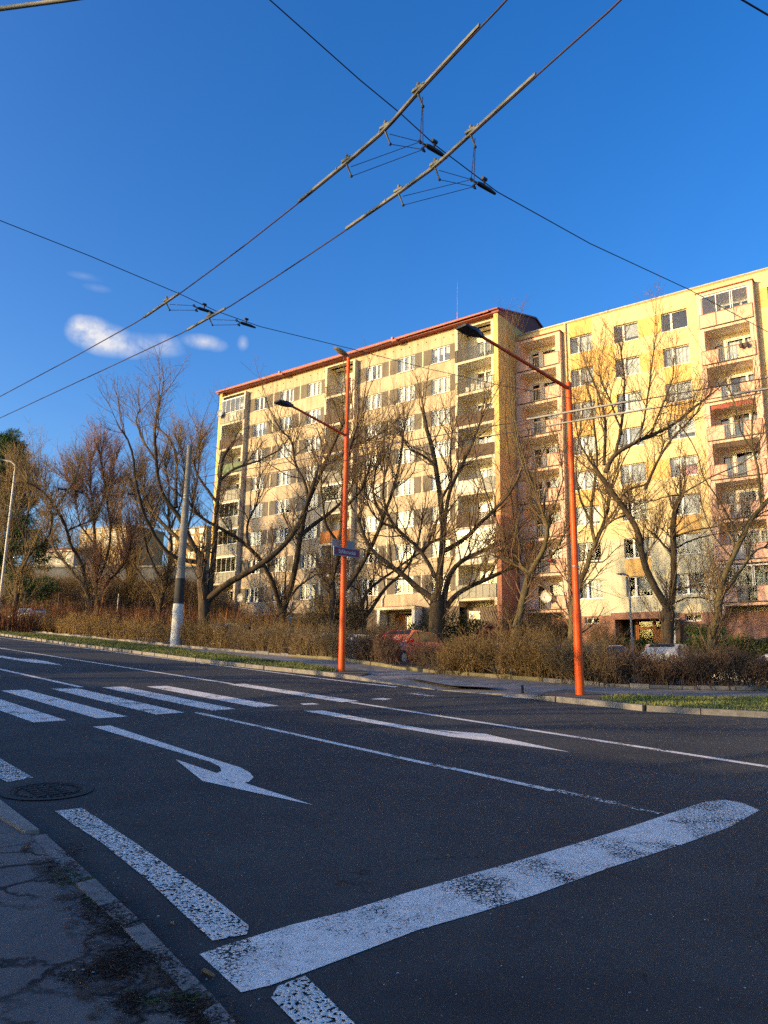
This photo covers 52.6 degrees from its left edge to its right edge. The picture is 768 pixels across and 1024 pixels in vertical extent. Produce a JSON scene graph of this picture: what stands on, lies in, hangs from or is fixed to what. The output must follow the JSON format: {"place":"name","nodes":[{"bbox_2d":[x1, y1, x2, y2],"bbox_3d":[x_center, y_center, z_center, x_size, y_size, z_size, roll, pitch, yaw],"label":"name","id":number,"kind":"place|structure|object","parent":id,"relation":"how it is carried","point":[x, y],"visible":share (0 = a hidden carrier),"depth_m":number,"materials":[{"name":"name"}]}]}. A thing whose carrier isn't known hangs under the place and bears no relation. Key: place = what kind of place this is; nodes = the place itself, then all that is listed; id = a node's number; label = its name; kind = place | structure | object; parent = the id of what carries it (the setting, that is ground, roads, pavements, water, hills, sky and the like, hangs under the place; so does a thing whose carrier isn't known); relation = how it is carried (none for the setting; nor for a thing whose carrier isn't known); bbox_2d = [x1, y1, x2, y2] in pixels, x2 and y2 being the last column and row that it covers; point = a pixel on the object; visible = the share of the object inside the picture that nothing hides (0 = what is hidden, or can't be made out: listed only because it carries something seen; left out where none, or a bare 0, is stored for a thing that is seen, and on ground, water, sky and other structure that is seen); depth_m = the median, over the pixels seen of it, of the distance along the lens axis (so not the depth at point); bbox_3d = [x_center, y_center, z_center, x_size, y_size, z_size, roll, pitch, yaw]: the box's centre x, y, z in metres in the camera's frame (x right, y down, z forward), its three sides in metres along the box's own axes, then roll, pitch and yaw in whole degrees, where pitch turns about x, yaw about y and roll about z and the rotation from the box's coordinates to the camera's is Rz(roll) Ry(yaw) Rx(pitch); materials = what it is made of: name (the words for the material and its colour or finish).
{"place":"outdoors","nodes":[
{"label":"outdoors","id":0,"kind":"place"},
{"bbox_2d":[0,0,79,10],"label":"trolley wire","id":1,"kind":"object","parent":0,"point":[26,5],"visible":1,"depth_m":5.24,"materials":[{"name":"grey metal"}]},
{"bbox_2d":[0,820,207,1023],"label":"pavement","id":2,"kind":"structure","parent":0,"point":[37,940],"depth_m":3.71,"materials":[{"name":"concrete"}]},
{"bbox_2d":[28,832,247,1023],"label":"weeds","id":3,"kind":"object","parent":2,"relation":"on","point":[184,998],"visible":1,"depth_m":3.50,"materials":[{"name":"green plant"}]},
{"bbox_2d":[0,630,336,671],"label":"grass verge","id":4,"kind":"object","parent":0,"point":[202,658],"depth_m":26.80,"materials":[{"name":"green plant"}]},
{"bbox_2d":[0,565,753,674],"bbox_3d":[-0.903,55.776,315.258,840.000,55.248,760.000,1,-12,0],"label":"terrain","id":5,"kind":"structure","parent":0,"point":[112,607],"depth_m":71.98,"materials":[{"name":"brown plant"}]},
{"bbox_2d":[0,459,15,606],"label":"lamp post","id":6,"kind":"object","parent":5,"relation":"on","point":[6,545],"visible":0.95,"depth_m":57.77,"materials":[{"name":"grey metal"}]},
{"bbox_2d":[0,427,63,581],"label":"pine tree","id":7,"kind":"object","parent":5,"relation":"on","point":[4,438],"visible":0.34,"depth_m":77.23,"materials":[{"name":"green plant"}]},
{"bbox_2d":[3,569,61,605],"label":"conifer shrub","id":8,"kind":"object","parent":5,"relation":"on","point":[41,591],"visible":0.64,"depth_m":65.75,"materials":[{"name":"green plant"}]},
{"bbox_2d":[0,417,83,616],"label":"bare tree","id":9,"kind":"object","parent":5,"relation":"on","point":[22,571],"visible":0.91,"depth_m":58.88,"materials":[{"name":"brown plant"}]},
{"bbox_2d":[0,422,133,622],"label":"bare tree","id":10,"kind":"object","parent":5,"relation":"on","point":[85,585],"visible":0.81,"depth_m":60.28,"materials":[{"name":"brown plant"}]},
{"bbox_2d":[34,547,104,565],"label":"house","id":11,"kind":"structure","parent":5,"relation":"on","point":[61,563],"depth_m":166.06,"materials":[{"name":"beige paint"}]},
{"bbox_2d":[37,410,148,616],"bbox_3d":[-24.538,0.540,64.586,11.268,19.146,7.952,1,-12,0],"label":"bare tree","id":12,"kind":"object","parent":5,"relation":"on","point":[130,540],"visible":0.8,"depth_m":63.83,"materials":[{"name":"brown plant"}]},
{"bbox_2d":[0,565,208,582],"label":"building","id":13,"kind":"structure","parent":5,"relation":"on","point":[59,570],"depth_m":87.84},
{"bbox_2d":[46,454,167,613],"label":"bare tree","id":14,"kind":"object","parent":5,"relation":"on","point":[134,555],"visible":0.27,"depth_m":70.42,"materials":[{"name":"brown plant"}]},
{"bbox_2d":[0,575,234,621],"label":"dry grass","id":15,"kind":"structure","parent":5,"relation":"on","point":[77,608],"depth_m":69.18,"materials":[{"name":"brown plant"}]},
{"bbox_2d":[79,525,164,565],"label":"house","id":16,"kind":"structure","parent":5,"relation":"on","point":[159,536],"depth_m":188.62,"materials":[{"name":"beige concrete"}]},
{"bbox_2d":[0,556,251,618],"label":"thicket","id":17,"kind":"object","parent":5,"relation":"on","point":[193,596],"visible":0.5,"depth_m":69.29,"materials":[{"name":"brown plant"}]},
{"bbox_2d":[102,404,219,620],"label":"bare tree","id":18,"kind":"object","parent":5,"relation":"on","point":[166,577],"visible":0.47,"depth_m":67.15,"materials":[{"name":"brown plant"}]},
{"bbox_2d":[167,525,211,568],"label":"house","id":19,"kind":"structure","parent":5,"relation":"on","point":[195,540],"depth_m":170.67,"materials":[{"name":"beige concrete"}]},
{"bbox_2d":[84,336,341,643],"bbox_3d":[-9.254,-0.554,43.013,13.547,17.588,8.757,2,-12,-7],"label":"bare tree","id":20,"kind":"object","parent":5,"relation":"on","point":[207,594],"visible":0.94,"depth_m":42.60,"materials":[{"name":"brown plant"}]},
{"bbox_2d":[143,352,426,627],"bbox_3d":[-5.566,-0.146,45.212,15.827,17.406,9.916,1,-12,0],"label":"bare tree","id":21,"kind":"object","parent":5,"relation":"on","point":[286,593],"visible":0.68,"depth_m":45.03,"materials":[{"name":"brown plant"}]},
{"bbox_2d":[289,587,384,632],"bbox_3d":[-2.445,5.971,44.943,6.186,3.822,5.871,1,-12,0],"label":"shrub","id":22,"kind":"object","parent":5,"relation":"on","point":[319,617],"visible":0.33,"depth_m":44.30,"materials":[{"name":"brown plant"}]},
{"bbox_2d":[285,333,435,632],"bbox_3d":[-1.311,-0.478,44.165,8.557,18.032,7.836,1,-12,0],"label":"bare tree","id":23,"kind":"object","parent":5,"relation":"on","point":[330,589],"visible":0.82,"depth_m":43.37,"materials":[{"name":"brown plant"}]},
{"bbox_2d":[209,294,543,642],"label":"apartment block","id":24,"kind":"structure","parent":5,"relation":"on","point":[449,347],"depth_m":68.49,"materials":[{"name":"beige paint"}]},
{"bbox_2d":[245,588,257,602],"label":"window","id":25,"kind":"structure","parent":24,"relation":"in","point":[253,592],"depth_m":75.60,"materials":[{"name":"white glass"}]},
{"bbox_2d":[300,583,314,599],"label":"window","id":26,"kind":"structure","parent":24,"relation":"in","point":[305,587],"depth_m":71.35,"materials":[{"name":"white glass"}]},
{"bbox_2d":[306,380,321,397],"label":"window","id":27,"kind":"structure","parent":24,"relation":"in","point":[315,389],"depth_m":75.32,"materials":[{"name":"white glass"}]},
{"bbox_2d":[363,515,378,532],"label":"window","id":28,"kind":"structure","parent":24,"relation":"in","point":[371,521],"depth_m":68.22,"materials":[{"name":"white glass"}]},
{"bbox_2d":[395,478,413,496],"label":"window","id":29,"kind":"structure","parent":24,"relation":"in","point":[410,483],"depth_m":66.60,"materials":[{"name":"white glass"}]},
{"bbox_2d":[396,385,414,403],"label":"window","id":30,"kind":"structure","parent":24,"relation":"in","point":[405,389],"depth_m":68.35,"materials":[{"name":"white glass"}]},
{"bbox_2d":[397,354,414,373],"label":"window","id":31,"kind":"structure","parent":24,"relation":"in","point":[402,366],"depth_m":68.95,"materials":[{"name":"white glass"}]},
{"bbox_2d":[398,511,413,527],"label":"window","id":32,"kind":"structure","parent":24,"relation":"in","point":[402,517],"depth_m":66.06,"materials":[{"name":"white glass"}]},
{"bbox_2d":[430,376,449,395],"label":"window","id":33,"kind":"structure","parent":24,"relation":"in","point":[446,380],"depth_m":66.19,"materials":[{"name":"white glass"}]},
{"bbox_2d":[431,345,449,364],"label":"window","id":34,"kind":"structure","parent":24,"relation":"in","point":[444,350],"depth_m":66.79,"materials":[{"name":"clear glass"}]},
{"bbox_2d":[318,476,438,634],"bbox_3d":[-0.202,3.324,46.174,7.981,11.352,6.244,1,-12,0],"label":"bare tree","id":35,"kind":"object","parent":5,"relation":"on","point":[365,596],"visible":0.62,"depth_m":45.52,"materials":[{"name":"brown plant"}]},
{"bbox_2d":[346,615,445,638],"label":"hedge","id":36,"kind":"object","parent":5,"relation":"on","point":[383,627],"visible":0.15,"depth_m":40.76,"materials":[{"name":"brown plant"}]},
{"bbox_2d":[57,631,767,690],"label":"planting bed","id":37,"kind":"object","parent":5,"relation":"on","point":[404,664],"visible":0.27,"depth_m":28.21,"materials":[{"name":"soil"}]},
{"bbox_2d":[1,606,213,644],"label":"hedge","id":38,"kind":"object","parent":37,"relation":"on","point":[124,629],"visible":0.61,"depth_m":45.26,"materials":[{"name":"brown plant"}]},
{"bbox_2d":[0,595,288,637],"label":"dry stalks","id":39,"kind":"object","parent":37,"relation":"on","point":[15,623],"visible":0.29,"depth_m":54.59,"materials":[{"name":"brown plant"}]},
{"bbox_2d":[170,445,192,645],"bbox_3d":[-9.964,1.550,38.480,0.550,10.075,0.550,1,-12,0],"label":"traction pole","id":40,"kind":"object","parent":37,"relation":"on","point":[178,609],"visible":0.97,"depth_m":38.11,"materials":[{"name":"white paint"}]},
{"bbox_2d":[170,609,250,649],"bbox_3d":[-8.303,5.521,36.457,3.133,1.989,5.512,10,-15,-36],"label":"hedge","id":41,"kind":"object","parent":37,"relation":"on","point":[206,632],"visible":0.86,"depth_m":35.89,"materials":[{"name":"brown plant"}]},
{"bbox_2d":[218,606,322,634],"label":"hedge","id":42,"kind":"object","parent":37,"relation":"on","point":[254,621],"visible":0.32,"depth_m":44.77,"materials":[{"name":"brown plant"}]},
{"bbox_2d":[226,614,363,658],"bbox_3d":[-3.774,5.164,32.132,2.668,1.899,7.727,12,-16,-43],"label":"hedge","id":43,"kind":"object","parent":37,"relation":"on","point":[302,642],"visible":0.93,"depth_m":31.45,"materials":[{"name":"brown plant"}]},
{"bbox_2d":[335,621,418,664],"bbox_3d":[-0.262,4.619,27.656,2.284,1.705,3.826,9,-14,-34],"label":"shrub","id":44,"kind":"object","parent":37,"relation":"on","point":[376,649],"visible":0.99,"depth_m":27.03,"materials":[{"name":"brown plant"}]},
{"bbox_2d":[388,635,451,669],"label":"shrub","id":45,"kind":"object","parent":37,"relation":"on","point":[420,650],"visible":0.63,"depth_m":24.63,"materials":[{"name":"brown plant"}]},
{"bbox_2d":[413,625,514,675],"bbox_3d":[2.516,4.198,23.177,3.447,1.706,3.020,1,-12,0],"label":"shrub","id":46,"kind":"object","parent":37,"relation":"on","point":[457,657],"visible":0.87,"depth_m":22.88,"materials":[{"name":"brown plant"}]},
{"bbox_2d":[469,619,596,680],"bbox_3d":[4.252,3.904,22.187,3.682,1.815,2.848,1,-12,0],"label":"shrub","id":47,"kind":"object","parent":37,"relation":"on","point":[525,659],"visible":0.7,"depth_m":21.81,"materials":[{"name":"brown plant"}]},
{"bbox_2d":[531,632,639,685],"bbox_3d":[5.423,3.902,20.833,2.620,1.512,2.397,-8,-15,36],"label":"hedge","id":48,"kind":"object","parent":37,"relation":"on","point":[566,665],"visible":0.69,"depth_m":20.58,"materials":[{"name":"brown plant"}]},
{"bbox_2d":[587,635,767,690],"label":"hedge","id":49,"kind":"object","parent":37,"relation":"on","point":[696,669],"visible":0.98,"depth_m":20.05,"materials":[{"name":"brown plant"}]},
{"bbox_2d":[408,607,490,646],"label":"bush","id":50,"kind":"object","parent":5,"relation":"on","point":[454,631],"visible":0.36,"depth_m":46.38,"materials":[{"name":"brown plant"}]},
{"bbox_2d":[328,336,587,642],"bbox_3d":[3.913,-0.942,44.179,14.806,19.609,8.392,1,-12,0],"label":"bare tree","id":51,"kind":"object","parent":5,"relation":"on","point":[439,604],"visible":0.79,"depth_m":42.87,"materials":[{"name":"brown plant"}]},
{"bbox_2d":[475,622,510,643],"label":"shrub","id":52,"kind":"object","parent":5,"relation":"on","point":[489,627],"visible":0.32,"depth_m":42.42,"materials":[{"name":"brown plant"}]},
{"bbox_2d":[474,586,542,641],"bbox_3d":[8.100,6.602,48.721,4.671,3.958,3.987,7,-13,-25],"label":"shrub","id":53,"kind":"object","parent":5,"relation":"on","point":[507,623],"visible":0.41,"depth_m":48.67,"materials":[{"name":"brown plant"}]},
{"bbox_2d":[443,293,598,641],"bbox_3d":[7.483,-2.169,42.361,6.171,21.646,9.000,8,-14,-32],"label":"bare tree","id":54,"kind":"object","parent":5,"relation":"on","point":[529,572],"visible":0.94,"depth_m":40.84,"materials":[{"name":"brown plant"}]},
{"bbox_2d":[514,600,586,644],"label":"shrub","id":55,"kind":"object","parent":5,"relation":"on","point":[549,620],"visible":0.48,"depth_m":46.62,"materials":[{"name":"brown plant"}]},
{"bbox_2d":[520,330,684,640],"bbox_3d":[11.073,-0.920,40.060,7.214,18.591,7.070,5,-12,-17],"label":"bare tree","id":56,"kind":"object","parent":5,"relation":"on","point":[587,565],"visible":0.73,"depth_m":39.82,"materials":[{"name":"brown plant"}]},
{"bbox_2d":[582,616,631,646],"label":"shrub","id":57,"kind":"object","parent":5,"relation":"on","point":[593,633],"visible":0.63,"depth_m":42.42,"materials":[{"name":"brown plant"}]},
{"bbox_2d":[616,573,633,648],"bbox_3d":[13.262,5.644,42.662,0.850,4.614,0.240,6,-13,-23],"label":"lamp post","id":58,"kind":"object","parent":5,"relation":"on","point":[630,612],"visible":0.88,"depth_m":42.84,"materials":[{"name":"grey metal"}]},
{"bbox_2d":[611,637,659,655],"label":"bush","id":59,"kind":"object","parent":5,"relation":"on","point":[643,643],"visible":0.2,"depth_m":44.24,"materials":[{"name":"green plant"}]},
{"bbox_2d":[514,267,767,645],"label":"apartment block","id":60,"kind":"structure","parent":5,"relation":"on","point":[550,346],"depth_m":56.87,"materials":[{"name":"paint"}]},
{"bbox_2d":[577,505,599,525],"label":"window","id":61,"kind":"structure","parent":60,"relation":"in","point":[595,515],"depth_m":59.43,"materials":[{"name":"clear glass"}]},
{"bbox_2d":[580,579,603,599],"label":"window","id":62,"kind":"structure","parent":60,"relation":"in","point":[598,585],"depth_m":58.20,"materials":[{"name":"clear glass"}]},
{"bbox_2d":[614,321,638,342],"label":"window","id":63,"kind":"structure","parent":60,"relation":"in","point":[630,332],"depth_m":60.01,"materials":[{"name":"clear glass"}]},
{"bbox_2d":[615,356,640,378],"bbox_3d":[18.682,-11.057,59.410,2.000,1.500,0.360,-8,-15,36],"label":"window","id":64,"kind":"structure","parent":60,"relation":"in","point":[634,372],"depth_m":59.38,"materials":[{"name":"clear glass"}]},
{"bbox_2d":[618,390,642,412],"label":"window","id":65,"kind":"structure","parent":60,"relation":"in","point":[633,405],"depth_m":58.87,"materials":[{"name":"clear glass"}]},
{"bbox_2d":[619,426,643,448],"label":"window","id":66,"kind":"structure","parent":60,"relation":"in","point":[629,431],"depth_m":58.39,"materials":[{"name":"clear glass"}]},
{"bbox_2d":[620,462,646,484],"bbox_3d":[18.564,-2.832,57.710,2.000,1.500,0.411,-8,-15,36],"label":"window","id":67,"kind":"structure","parent":60,"relation":"in","point":[629,466],"depth_m":57.85,"materials":[{"name":"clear glass"}]},
{"bbox_2d":[625,538,650,558],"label":"window","id":68,"kind":"structure","parent":60,"relation":"in","point":[635,551],"depth_m":56.63,"materials":[{"name":"clear glass"}]},
{"bbox_2d":[626,576,652,597],"bbox_3d":[18.416,5.385,55.969,2.000,1.500,0.360,-8,-15,36],"label":"window","id":69,"kind":"structure","parent":60,"relation":"in","point":[646,585],"depth_m":56.07,"materials":[{"name":"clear glass"}]},
{"bbox_2d":[623,620,660,643],"bbox_3d":[19.027,9.092,55.764,3.650,2.650,0.100,-8,-15,36],"label":"entrance door","id":70,"kind":"structure","parent":60,"relation":"in","point":[635,624],"depth_m":56.37,"materials":[{"name":"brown wood"}]},
{"bbox_2d":[664,344,689,367],"bbox_3d":[21.606,-11.453,57.290,1.990,1.500,0.411,-8,-15,36],"label":"window","id":71,"kind":"structure","parent":60,"relation":"in","point":[686,352],"depth_m":57.37,"materials":[{"name":"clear glass"}]},
{"bbox_2d":[671,455,697,477],"bbox_3d":[21.473,-3.232,55.570,1.990,1.500,0.411,-8,-15,36],"label":"window","id":72,"kind":"structure","parent":60,"relation":"in","point":[675,459],"depth_m":55.58,"materials":[{"name":"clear glass"}]},
{"bbox_2d":[673,493,700,515],"bbox_3d":[21.413,-0.496,54.976,1.990,1.500,0.360,-8,-15,36],"label":"window","id":73,"kind":"structure","parent":60,"relation":"in","point":[684,499],"depth_m":54.96,"materials":[{"name":"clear glass"}]},
{"bbox_2d":[676,532,702,554],"bbox_3d":[21.384,2.248,54.423,1.990,1.500,0.411,-8,-15,36],"label":"window","id":74,"kind":"structure","parent":60,"relation":"in","point":[687,536],"depth_m":54.44,"materials":[{"name":"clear glass"}]},
{"bbox_2d":[677,573,705,594],"bbox_3d":[21.340,4.989,53.849,1.990,1.500,0.411,-8,-15,36],"label":"window","id":75,"kind":"structure","parent":60,"relation":"in","point":[690,591],"depth_m":54.00,"materials":[{"name":"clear glass"}]},
{"bbox_2d":[727,336,750,358],"bbox_3d":[25.515,-11.411,55.556,1.750,2.090,0.221,-8,-15,36],"label":"balcony door","id":76,"kind":"structure","parent":60,"relation":"in","point":[733,349],"depth_m":55.93,"materials":[{"name":"white glass"}]},
{"bbox_2d":[745,571,767,599],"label":"balcony door","id":77,"kind":"structure","parent":60,"relation":"in","point":[765,575],"depth_m":52.22,"materials":[{"name":"grey glass"}]},
{"bbox_2d":[536,272,767,643],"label":"bare tree","id":78,"kind":"object","parent":5,"relation":"on","point":[667,618],"visible":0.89,"depth_m":37.77,"materials":[{"name":"brown plant"}]},
{"bbox_2d":[632,291,767,654],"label":"bare tree","id":79,"kind":"object","parent":5,"relation":"on","point":[718,616],"visible":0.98,"depth_m":35.28,"materials":[{"name":"brown plant"}]},
{"bbox_2d":[683,623,728,636],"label":"clipped shrub","id":80,"kind":"object","parent":5,"relation":"on","point":[695,630],"visible":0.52,"depth_m":46.05,"materials":[{"name":"green plant"}]},
{"bbox_2d":[674,631,767,658],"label":"conifer hedge","id":81,"kind":"object","parent":5,"relation":"on","point":[759,643],"visible":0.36,"depth_m":43.15,"materials":[{"name":"green plant"}]},
{"bbox_2d":[0,220,765,424],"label":"span wire","id":82,"kind":"object","parent":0,"point":[314,339],"visible":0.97,"depth_m":11.97,"materials":[{"name":"black metal"}]},
{"bbox_2d":[0,635,767,1023],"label":"road","id":83,"kind":"structure","parent":0,"point":[628,813],"depth_m":6.02,"materials":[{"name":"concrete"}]},
{"bbox_2d":[0,781,93,799],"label":"manhole cover","id":84,"kind":"object","parent":83,"relation":"on","point":[47,790],"visible":1,"depth_m":7.15,"materials":[{"name":"metal"}]},
{"bbox_2d":[0,800,236,1023],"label":"kerb","id":85,"kind":"structure","parent":83,"relation":"on","point":[19,822],"depth_m":4.25,"materials":[{"name":"concrete"}]},
{"bbox_2d":[0,633,767,717],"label":"kerb","id":86,"kind":"structure","parent":83,"relation":"on","point":[672,709],"depth_m":17.98,"materials":[{"name":"concrete"}]},
{"bbox_2d":[21,629,767,690],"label":"edging stones","id":87,"kind":"object","parent":83,"relation":"on","point":[678,687],"visible":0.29,"depth_m":22.51,"materials":[{"name":"concrete"}]},
{"bbox_2d":[358,630,443,661],"bbox_3d":[0.776,5.528,31.537,2.080,1.465,4.055,-7,-14,33],"label":"parked car","id":88,"kind":"object","parent":83,"relation":"on","point":[411,635],"visible":0.34,"depth_m":31.15,"materials":[{"name":"paint"}]},
{"bbox_2d":[0,0,767,564],"label":"sky","id":89,"kind":"structure","parent":0,"point":[151,140],"materials":[{"name":"blue"}]},
{"bbox_2d":[4,387,767,517],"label":"trolley wire","id":90,"kind":"object","parent":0,"point":[649,408],"visible":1,"depth_m":15.46,"materials":[{"name":"black metal"}]},
{"bbox_2d":[30,632,767,699],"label":"footpath","id":91,"kind":"structure","parent":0,"point":[512,686],"depth_m":20.43,"materials":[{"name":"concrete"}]},
{"bbox_2d":[599,695,767,710],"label":"grass verge","id":92,"kind":"object","parent":91,"relation":"on","point":[706,698],"depth_m":16.29,"materials":[{"name":"green plant"}]},
{"bbox_2d":[334,667,619,699],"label":"bare earth","id":93,"kind":"structure","parent":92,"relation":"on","point":[568,693],"depth_m":19.24,"materials":[{"name":"soil"}]},
{"bbox_2d":[274,347,349,671],"bbox_3d":[-2.143,-0.416,23.058,2.791,10.077,0.302,11,-16,-41],"label":"lamp post","id":94,"kind":"object","parent":93,"relation":"on","point":[342,617],"visible":0.99,"depth_m":23.63,"materials":[{"name":"orange metal"}]},
{"bbox_2d":[333,546,359,558],"bbox_3d":[-1.169,1.223,23.481,1.020,0.270,0.181,11,-16,-41],"label":"street sign","id":95,"kind":"object","parent":94,"relation":"attached to","point":[346,552],"visible":1,"depth_m":23.39,"materials":[{"name":"metal"}]},
{"bbox_2d":[456,323,584,694],"bbox_3d":[3.049,0.066,16.985,3.957,7.699,0.300,11,-16,-40],"label":"lamp post","id":96,"kind":"object","parent":93,"relation":"on","point":[469,330],"visible":0.88,"depth_m":17.88,"materials":[{"name":"orange metal"}]},
{"bbox_2d":[270,0,767,331],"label":"span wire","id":97,"kind":"object","parent":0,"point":[476,175],"visible":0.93,"depth_m":7.19,"materials":[{"name":"black metal"}]},
{"bbox_2d":[418,138,444,156],"bbox_3d":[0.441,-3.233,6.892,0.324,0.148,0.068,9,-14,-32],"label":"wire insulator","id":98,"kind":"object","parent":97,"relation":"hanging from","point":[430,147],"visible":0.98,"depth_m":6.87,"materials":[{"name":"grey plastic"}]},
{"bbox_2d":[0,0,506,396],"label":"trolley wire","id":99,"kind":"object","parent":98,"relation":"hanging from","point":[418,89],"visible":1,"depth_m":6.57,"materials":[{"name":"grey metal"}]},
{"bbox_2d":[470,176,495,194],"bbox_3d":[0.939,-3.082,7.314,0.324,0.148,0.068,9,-14,-32],"label":"wire insulator","id":100,"kind":"object","parent":97,"relation":"hanging from","point":[484,186],"visible":1,"depth_m":7.29,"materials":[{"name":"black plastic"}]},
{"bbox_2d":[0,0,621,417],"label":"trolley wire","id":101,"kind":"object","parent":100,"relation":"hanging from","point":[470,132],"visible":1,"depth_m":6.96,"materials":[{"name":"grey metal"}]},
{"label":"car park","id":102,"kind":"structure","parent":0,"visible":0},
{"bbox_2d":[0,376,767,512],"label":"trolley wire","id":103,"kind":"object","parent":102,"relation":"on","point":[599,406],"visible":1,"depth_m":15.06,"materials":[{"name":"black metal"}]},
{"bbox_2d":[641,644,695,661],"bbox_3d":[12.338,6.426,33.436,2.080,1.465,4.055,-6,-14,31],"label":"parked car","id":104,"kind":"object","parent":102,"relation":"on","point":[667,647],"visible":0.08,"depth_m":32.05,"materials":[{"name":"paint"}]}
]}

